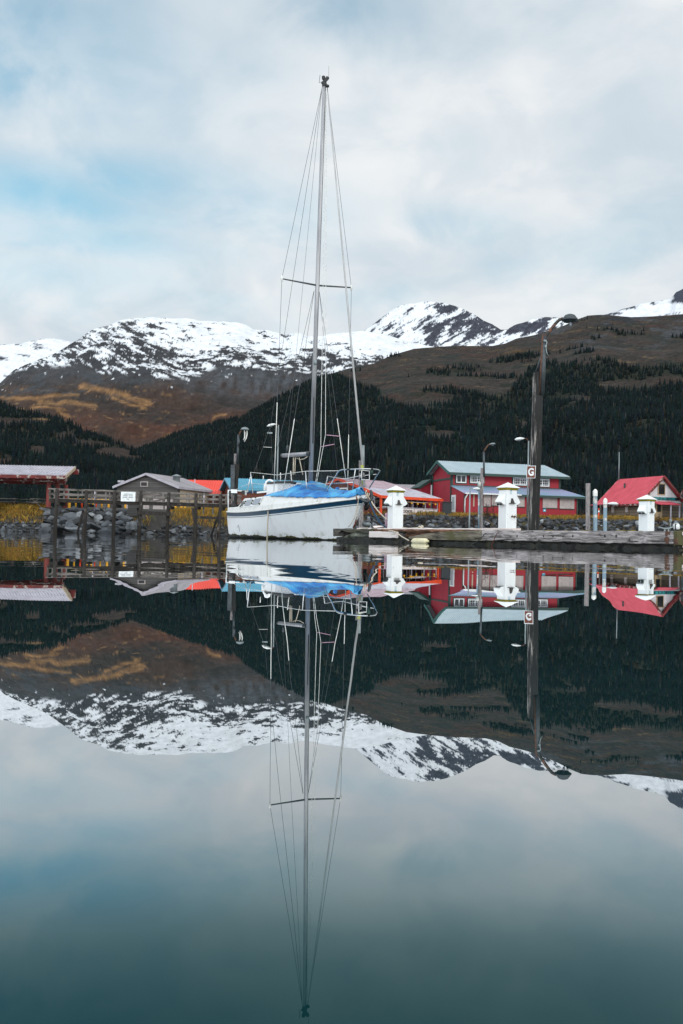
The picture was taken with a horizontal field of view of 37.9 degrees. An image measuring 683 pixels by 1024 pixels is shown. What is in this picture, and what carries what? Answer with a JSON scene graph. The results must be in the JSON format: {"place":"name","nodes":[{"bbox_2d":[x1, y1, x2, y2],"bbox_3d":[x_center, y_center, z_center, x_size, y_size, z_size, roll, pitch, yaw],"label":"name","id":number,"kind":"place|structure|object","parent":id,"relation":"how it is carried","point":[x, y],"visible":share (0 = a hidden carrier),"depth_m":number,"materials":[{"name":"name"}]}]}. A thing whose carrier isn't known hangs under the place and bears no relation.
{"place":"outdoors","nodes":[
{"label":"outdoors","id":0,"kind":"place"},
{"bbox_2d":[0,403,160,476],"bbox_3d":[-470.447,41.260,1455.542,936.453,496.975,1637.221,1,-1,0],"label":"forested foothill","id":1,"kind":"structure","parent":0,"point":[116,451],"depth_m":1554.96,"materials":[{"name":"green plant"}]},
{"bbox_2d":[0,398,175,507],"bbox_3d":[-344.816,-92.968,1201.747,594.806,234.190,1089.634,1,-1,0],"label":"foothill forest","id":2,"kind":"object","parent":1,"relation":"on","point":[86,460],"visible":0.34,"depth_m":1360.91,"materials":[{"name":"green plant"}]},
{"bbox_2d":[48,488,241,535],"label":"timber pier","id":3,"kind":"structure","parent":0,"point":[135,508],"depth_m":82.25,"materials":[{"name":"wood"}]},
{"bbox_2d":[121,492,135,501],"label":"pier sign","id":4,"kind":"object","parent":3,"relation":"attached to","point":[128,496],"visible":1,"depth_m":80.33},
{"bbox_2d":[0,317,431,448],"bbox_3d":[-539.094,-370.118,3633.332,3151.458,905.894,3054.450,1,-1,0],"label":"snowy mountain","id":5,"kind":"structure","parent":0,"point":[137,382],"depth_m":3696.01,"materials":[{"name":"white snow"}]},
{"bbox_2d":[0,531,682,1023],"bbox_3d":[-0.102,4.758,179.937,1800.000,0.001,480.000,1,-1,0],"label":"water","id":6,"kind":"structure","parent":0,"point":[266,781],"depth_m":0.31,"materials":[{"name":"liquid"}]},
{"bbox_2d":[230,427,248,506],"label":"pile lamp","id":7,"kind":"object","parent":6,"relation":"in","point":[234,476],"visible":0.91,"depth_m":74.91,"materials":[{"name":"metal"}]},
{"bbox_2d":[226,76,379,540],"bbox_3d":[-0.997,-6.032,30.129,2.622,14.571,9.027,2,-2,-23],"label":"sailboat","id":8,"kind":"object","parent":6,"relation":"on","point":[308,518],"visible":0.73,"depth_m":29.38,"materials":[{"name":"white paint"}]},
{"bbox_2d":[266,511,268,538],"bbox_3d":[-2.096,0.509,29.422,0.270,1.373,0.118,2,-2,-34],"label":"hanging hose","id":9,"kind":"object","parent":8,"relation":"hanging from","point":[267,524],"visible":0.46,"depth_m":29.35,"materials":[{"name":"white plastic"}]},
{"bbox_2d":[265,481,364,497],"bbox_3d":[-0.550,-0.636,28.460,2.010,0.603,5.402,2,-2,-23],"label":"blue tarp","id":10,"kind":"object","parent":8,"relation":"on","point":[297,491],"visible":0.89,"depth_m":28.09,"materials":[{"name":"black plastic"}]},
{"bbox_2d":[369,502,386,527],"bbox_3d":[0.916,0.072,25.358,0.059,0.704,1.185,2,-2,-19],"label":"mooring line","id":11,"kind":"object","parent":8,"relation":"attached to","point":[376,516],"visible":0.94,"depth_m":25.41,"materials":[{"name":"blue fabric"}]},
{"bbox_2d":[371,501,387,519],"bbox_3d":[0.939,-0.041,25.329,0.077,0.519,1.217,2,-2,-17],"label":"mooring line","id":12,"kind":"object","parent":8,"relation":"attached to","point":[378,510],"visible":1,"depth_m":25.32,"materials":[{"name":"white fabric"}]},
{"bbox_2d":[359,445,364,527],"bbox_3d":[1.216,-0.718,61.906,0.378,6.859,0.560,1,-1,0],"label":"mooring pile","id":13,"kind":"object","parent":6,"relation":"in","point":[361,513],"visible":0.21,"depth_m":61.88,"materials":[{"name":"metal"}]},
{"bbox_2d":[411,538,428,542],"bbox_3d":[1.608,0.600,20.394,0.128,0.128,0.646,2,-2,-28],"label":"old fender","id":14,"kind":"object","parent":6,"relation":"on","point":[419,540],"visible":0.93,"depth_m":20.30,"materials":[{"name":"white plastic"}]},
{"bbox_2d":[477,443,494,527],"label":"pole lamp","id":15,"kind":"object","parent":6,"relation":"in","point":[480,484],"visible":0.88,"depth_m":74.92,"materials":[{"name":"metal"}]},
{"bbox_2d":[333,528,682,549],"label":"floating dock","id":16,"kind":"object","parent":6,"relation":"on","point":[647,540],"visible":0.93,"depth_m":17.52,"materials":[{"name":"wood"}]},
{"bbox_2d":[362,522,370,527],"bbox_3d":[0.678,0.685,26.992,0.278,0.815,0.253,1,-1,0],"label":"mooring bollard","id":17,"kind":"object","parent":16,"relation":"on","point":[366,524],"visible":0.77,"depth_m":26.92,"materials":[{"name":"metal"}]},
{"bbox_2d":[384,486,406,527],"bbox_3d":[1.332,-0.091,24.508,0.548,1.125,0.388,2,-2,-25],"label":"power pedestal","id":18,"kind":"object","parent":16,"relation":"on","point":[395,502],"visible":0.85,"depth_m":24.38,"materials":[{"name":"white paint"}]},
{"bbox_2d":[495,483,519,527],"bbox_3d":[3.713,-0.100,22.199,0.548,1.125,0.410,2,-2,-29],"label":"power pedestal","id":19,"kind":"object","parent":16,"relation":"on","point":[507,501],"visible":0.92,"depth_m":22.09,"materials":[{"name":"white paint"}]},
{"bbox_2d":[637,495,656,530],"bbox_3d":[8.034,0.107,26.208,0.548,1.125,0.388,2,-2,-38],"label":"power pedestal","id":20,"kind":"object","parent":16,"relation":"on","point":[646,510],"visible":0.91,"depth_m":26.09,"materials":[{"name":"white paint"}]},
{"bbox_2d":[528,314,577,530],"bbox_3d":[6.795,-2.174,32.021,1.507,8.453,0.530,1,-1,0],"label":"dock lamp","id":21,"kind":"object","parent":6,"relation":"in","point":[536,446],"visible":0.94,"depth_m":31.95,"materials":[{"name":"wood"}]},
{"bbox_2d":[526,466,535,477],"bbox_3d":[6.044,-1.276,31.740,0.296,0.402,0.029,1,-2,10],"label":"dock letter sign","id":22,"kind":"object","parent":21,"relation":"attached to","point":[531,472],"visible":1,"depth_m":31.73,"materials":[{"name":"metal"}]},
{"bbox_2d":[586,483,589,530],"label":"mooring pile","id":23,"kind":"object","parent":6,"relation":"in","point":[587,506],"visible":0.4,"depth_m":67.91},
{"bbox_2d":[593,489,597,530],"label":"steel pile","id":24,"kind":"object","parent":6,"relation":"in","point":[595,493],"visible":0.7,"depth_m":67.91,"materials":[{"name":"white metal"}]},
{"bbox_2d":[603,498,606,530],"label":"steel pile","id":25,"kind":"object","parent":6,"relation":"in","point":[604,514],"visible":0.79,"depth_m":75.91,"materials":[{"name":"metal"}]},
{"bbox_2d":[0,289,682,382],"bbox_3d":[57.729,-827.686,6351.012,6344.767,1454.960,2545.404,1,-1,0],"label":"snow mountains","id":26,"kind":"structure","parent":0,"point":[14,356],"depth_m":6441.97,"materials":[{"name":"white snow"}]},
{"bbox_2d":[0,507,682,537],"bbox_3d":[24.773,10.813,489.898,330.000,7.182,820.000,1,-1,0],"label":"shore ground","id":27,"kind":"structure","parent":0,"point":[157,522],"depth_m":93.18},
{"bbox_2d":[0,498,19,504],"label":"picnic table","id":28,"kind":"object","parent":27,"relation":"on","point":[14,501],"visible":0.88,"depth_m":95.69,"materials":[{"name":"wood"}]},
{"bbox_2d":[8,499,31,504],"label":"picnic table","id":29,"kind":"object","parent":27,"relation":"on","point":[20,499],"visible":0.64,"depth_m":96.73,"materials":[{"name":"wood"}]},
{"bbox_2d":[0,465,78,507],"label":"picnic pavilion","id":30,"kind":"structure","parent":27,"relation":"on","point":[56,476],"depth_m":93.39,"materials":[{"name":"red paint"}]},
{"bbox_2d":[27,498,53,506],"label":"picnic table","id":31,"kind":"object","parent":27,"relation":"on","point":[37,502],"visible":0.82,"depth_m":94.45,"materials":[{"name":"wood"}]},
{"bbox_2d":[39,527,51,531],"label":"boulder","id":32,"kind":"object","parent":27,"relation":"on","point":[45,529],"visible":0.66,"depth_m":90.44,"materials":[{"name":"grey stone"}]},
{"bbox_2d":[41,523,50,527],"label":"boulder","id":33,"kind":"object","parent":27,"relation":"on","point":[45,525],"visible":0.62,"depth_m":91.39,"materials":[{"name":"grey stone"}]},
{"bbox_2d":[42,510,50,515],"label":"boulder","id":34,"kind":"object","parent":27,"relation":"on","point":[47,512],"visible":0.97,"depth_m":93.08,"materials":[{"name":"grey stone"}]},
{"bbox_2d":[42,519,52,523],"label":"boulder","id":35,"kind":"object","parent":27,"relation":"on","point":[48,521],"visible":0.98,"depth_m":91.83,"materials":[{"name":"grey stone"}]},
{"bbox_2d":[57,525,65,532],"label":"boulder","id":36,"kind":"object","parent":27,"relation":"on","point":[60,529],"visible":0.48,"depth_m":87.95,"materials":[{"name":"black stone"}]},
{"bbox_2d":[59,517,68,524],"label":"boulder","id":37,"kind":"object","parent":27,"relation":"on","point":[62,520],"visible":0.72,"depth_m":88.94,"materials":[{"name":"grey stone"}]},
{"bbox_2d":[63,512,77,519],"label":"boulder","id":38,"kind":"object","parent":27,"relation":"on","point":[70,515],"visible":0.78,"depth_m":89.43,"materials":[{"name":"grey stone"}]},
{"bbox_2d":[65,520,76,526],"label":"boulder","id":39,"kind":"object","parent":27,"relation":"on","point":[69,523],"visible":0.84,"depth_m":88.35,"materials":[{"name":"grey stone"}]},
{"bbox_2d":[65,526,81,532],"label":"boulder","id":40,"kind":"object","parent":27,"relation":"on","point":[73,529],"visible":0.53,"depth_m":87.93,"materials":[{"name":"grey stone"}]},
{"bbox_2d":[68,506,81,511],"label":"boulder","id":41,"kind":"object","parent":27,"relation":"on","point":[73,509],"visible":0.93,"depth_m":90.30,"materials":[{"name":"grey stone"}]},
{"bbox_2d":[73,519,82,524],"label":"boulder","id":42,"kind":"object","parent":27,"relation":"on","point":[75,521],"visible":0.65,"depth_m":88.70,"materials":[{"name":"grey stone"}]},
{"bbox_2d":[71,498,107,507],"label":"orange barrier","id":43,"kind":"object","parent":27,"relation":"on","point":[88,503],"visible":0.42,"depth_m":99.00,"materials":[{"name":"paint"}]},
{"bbox_2d":[89,522,101,529],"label":"boulder","id":44,"kind":"object","parent":27,"relation":"on","point":[95,526],"visible":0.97,"depth_m":89.35,"materials":[{"name":"grey stone"}]},
{"bbox_2d":[93,514,102,522],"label":"boulder","id":45,"kind":"object","parent":27,"relation":"on","point":[98,517],"visible":0.99,"depth_m":90.30,"materials":[{"name":"grey stone"}]},
{"bbox_2d":[94,511,104,516],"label":"boulder","id":46,"kind":"object","parent":27,"relation":"on","point":[99,512],"visible":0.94,"depth_m":90.94,"materials":[{"name":"grey stone"}]},
{"bbox_2d":[97,527,111,533],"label":"boulder","id":47,"kind":"object","parent":27,"relation":"on","point":[105,530],"visible":0.73,"depth_m":89.28,"materials":[{"name":"grey stone"}]},
{"bbox_2d":[101,520,111,526],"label":"boulder","id":48,"kind":"object","parent":27,"relation":"on","point":[106,523],"visible":0.97,"depth_m":89.93,"materials":[{"name":"grey stone"}]},
{"bbox_2d":[104,515,111,520],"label":"boulder","id":49,"kind":"object","parent":27,"relation":"on","point":[108,517],"visible":0.88,"depth_m":90.65,"materials":[{"name":"grey stone"}]},
{"bbox_2d":[115,528,123,533],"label":"boulder","id":50,"kind":"object","parent":27,"relation":"on","point":[117,530],"visible":0.74,"depth_m":88.90,"materials":[{"name":"grey stone"}]},
{"bbox_2d":[116,520,124,525],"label":"boulder","id":51,"kind":"object","parent":27,"relation":"on","point":[120,522],"visible":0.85,"depth_m":89.86,"materials":[{"name":"grey stone"}]},
{"bbox_2d":[115,525,125,529],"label":"boulder","id":52,"kind":"object","parent":27,"relation":"on","point":[119,527],"visible":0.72,"depth_m":89.00,"materials":[{"name":"grey stone"}]},
{"bbox_2d":[120,515,133,522],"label":"boulder","id":53,"kind":"object","parent":27,"relation":"on","point":[125,518],"visible":0.94,"depth_m":89.92,"materials":[{"name":"grey stone"}]},
{"bbox_2d":[125,521,136,529],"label":"boulder","id":54,"kind":"object","parent":27,"relation":"on","point":[131,525],"visible":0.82,"depth_m":89.13,"materials":[{"name":"grey stone"}]},
{"bbox_2d":[88,473,212,508],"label":"grey shed","id":55,"kind":"structure","parent":27,"relation":"on","point":[150,482],"depth_m":113.38,"materials":[{"name":"wood"}]},
{"bbox_2d":[140,481,147,486],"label":"window","id":56,"kind":"structure","parent":55,"relation":"in","point":[142,483],"depth_m":113.26,"materials":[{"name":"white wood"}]},
{"bbox_2d":[188,479,223,507],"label":"orange roofed house","id":57,"kind":"structure","parent":27,"relation":"on","point":[214,485],"depth_m":121.94,"materials":[{"name":"metal"}]},
{"bbox_2d":[219,478,305,503],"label":"blue roofed house","id":58,"kind":"structure","parent":27,"relation":"on","point":[258,485],"depth_m":115.83,"materials":[{"name":"metal"}]},
{"bbox_2d":[267,423,278,480],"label":"street lamp","id":59,"kind":"object","parent":27,"relation":"on","point":[272,424],"visible":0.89,"depth_m":100.11,"materials":[{"name":"metal"}]},
{"bbox_2d":[0,508,682,535],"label":"rock rubble","id":60,"kind":"object","parent":27,"relation":"on","point":[523,519],"visible":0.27,"depth_m":110.41,"materials":[{"name":"grey stone"}]},
{"bbox_2d":[0,502,682,527],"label":"dry grass","id":61,"kind":"structure","parent":27,"relation":"on","point":[28,506],"depth_m":95.07,"materials":[{"name":"yellow plant"}]},
{"bbox_2d":[326,478,442,514],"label":"restaurant","id":62,"kind":"structure","parent":27,"relation":"on","point":[416,500],"depth_m":116.62,"materials":[{"name":"metal"}]},
{"bbox_2d":[374,497,385,507],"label":"window","id":63,"kind":"structure","parent":62,"relation":"in","point":[377,500],"depth_m":114.71,"materials":[{"name":"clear glass"}]},
{"bbox_2d":[411,500,423,507],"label":"window","id":64,"kind":"structure","parent":62,"relation":"in","point":[415,505],"depth_m":118.47,"materials":[{"name":"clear glass"}]},
{"bbox_2d":[396,484,431,509],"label":"pale grey house","id":65,"kind":"structure","parent":27,"relation":"on","point":[408,485],"depth_m":141.18,"materials":[{"name":"metal"}]},
{"bbox_2d":[417,506,440,522],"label":"bare shrub","id":66,"kind":"object","parent":27,"relation":"on","point":[425,518],"visible":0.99,"depth_m":109.81,"materials":[{"name":"plant"}]},
{"bbox_2d":[442,502,451,515],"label":"garbage bin","id":67,"kind":"object","parent":27,"relation":"on","point":[446,507],"visible":0.86,"depth_m":112.66,"materials":[{"name":"black plastic"}]},
{"bbox_2d":[450,513,465,525],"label":"bare shrub","id":68,"kind":"object","parent":27,"relation":"on","point":[462,519],"visible":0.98,"depth_m":109.92,"materials":[{"name":"plant"}]},
{"bbox_2d":[468,487,483,527],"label":"street lamp","id":69,"kind":"object","parent":27,"relation":"on","point":[477,488],"visible":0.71,"depth_m":87.99,"materials":[{"name":"metal"}]},
{"bbox_2d":[464,513,487,526],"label":"bare shrub","id":70,"kind":"object","parent":27,"relation":"on","point":[472,523],"visible":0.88,"depth_m":109.01,"materials":[{"name":"plant"}]},
{"bbox_2d":[473,498,496,518],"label":"bare shrub","id":71,"kind":"object","parent":27,"relation":"on","point":[487,509],"visible":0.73,"depth_m":110.70,"materials":[{"name":"plant"}]},
{"bbox_2d":[410,460,585,515],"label":"red building","id":72,"kind":"structure","parent":27,"relation":"on","point":[453,482],"depth_m":120.91,"materials":[{"name":"red wood"}]},
{"bbox_2d":[451,495,455,511],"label":"door","id":73,"kind":"structure","parent":72,"relation":"in","point":[453,497],"depth_m":118.99,"materials":[{"name":"white paint"}]},
{"bbox_2d":[456,475,465,482],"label":"window","id":74,"kind":"structure","parent":72,"relation":"in","point":[459,478],"depth_m":120.36,"materials":[{"name":"white paint"}]},
{"bbox_2d":[470,475,479,482],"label":"window","id":75,"kind":"structure","parent":72,"relation":"in","point":[473,479],"depth_m":120.83,"materials":[{"name":"white paint"}]},
{"bbox_2d":[513,477,526,485],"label":"window","id":76,"kind":"structure","parent":72,"relation":"in","point":[516,481],"depth_m":122.34,"materials":[{"name":"white paint"}]},
{"bbox_2d":[540,479,548,486],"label":"window","id":77,"kind":"structure","parent":72,"relation":"in","point":[543,482],"depth_m":123.24,"materials":[{"name":"white paint"}]},
{"bbox_2d":[515,437,528,517],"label":"street lamp","id":78,"kind":"object","parent":27,"relation":"on","point":[519,439],"visible":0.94,"depth_m":114.07,"materials":[{"name":"metal"}]},
{"bbox_2d":[558,525,565,530],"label":"boulder","id":79,"kind":"object","parent":27,"relation":"on","point":[561,528],"visible":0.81,"depth_m":112.04,"materials":[{"name":"grey stone"}]},
{"bbox_2d":[575,509,592,518],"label":"bare shrub","id":80,"kind":"object","parent":27,"relation":"on","point":[580,512],"visible":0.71,"depth_m":112.63,"materials":[{"name":"brown plant"}]},
{"bbox_2d":[607,502,617,505],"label":"street lamp","id":81,"kind":"object","parent":27,"relation":"on","point":[613,503],"visible":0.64,"depth_m":87.85,"materials":[{"name":"metal"}]},
{"bbox_2d":[590,452,682,519],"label":"log cabin","id":82,"kind":"object","parent":27,"relation":"on","point":[625,494],"visible":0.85,"depth_m":116.79,"materials":[{"name":"red metal"}]},
{"bbox_2d":[610,507,615,514],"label":"window","id":83,"kind":"structure","parent":82,"relation":"in","point":[612,509],"depth_m":119.83,"materials":[{"name":"grey glass"}]},
{"bbox_2d":[624,506,629,513],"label":"window","id":84,"kind":"structure","parent":82,"relation":"in","point":[626,508],"depth_m":117.18,"materials":[{"name":"grey wood"}]},
{"bbox_2d":[655,503,661,517],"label":"door","id":85,"kind":"structure","parent":82,"relation":"in","point":[658,508],"depth_m":115.75,"materials":[{"name":"beige wood"}]},
{"bbox_2d":[658,483,664,494],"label":"window","id":86,"kind":"structure","parent":82,"relation":"in","point":[661,487],"depth_m":115.95,"materials":[{"name":"glass"}]},
{"bbox_2d":[654,516,668,524],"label":"bare shrub","id":87,"kind":"object","parent":27,"relation":"on","point":[657,518],"visible":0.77,"depth_m":112.48,"materials":[{"name":"brown plant"}]},
{"bbox_2d":[673,522,679,529],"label":"white tank","id":88,"kind":"object","parent":27,"relation":"on","point":[677,525],"visible":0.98,"depth_m":111.22,"materials":[{"name":"paint"}]},
{"bbox_2d":[678,490,682,520],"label":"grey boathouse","id":89,"kind":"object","parent":27,"relation":"on","point":[681,494],"visible":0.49,"depth_m":116.88,"materials":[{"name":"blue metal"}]},
{"bbox_2d":[0,0,682,344],"label":"sky","id":90,"kind":"structure","parent":0,"point":[505,163],"materials":[{"name":"white"}]},
{"bbox_2d":[157,314,682,494],"bbox_3d":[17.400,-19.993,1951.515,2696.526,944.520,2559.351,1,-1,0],"label":"forested hill","id":91,"kind":"structure","parent":0,"point":[657,343],"depth_m":2077.91,"materials":[{"name":"green plant"}]},
{"bbox_2d":[61,316,682,515],"bbox_3d":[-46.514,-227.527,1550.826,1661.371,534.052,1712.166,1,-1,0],"label":"conifer forest","id":92,"kind":"object","parent":91,"relation":"on","point":[596,467],"visible":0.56,"depth_m":1383.67,"materials":[{"name":"plant"}]},
{"bbox_2d":[365,301,567,346],"bbox_3d":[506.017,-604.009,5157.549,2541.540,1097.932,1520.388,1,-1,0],"label":"snow peak","id":93,"kind":"structure","parent":0,"point":[431,323],"depth_m":5308.54,"materials":[{"name":"white snow"}]}
]}

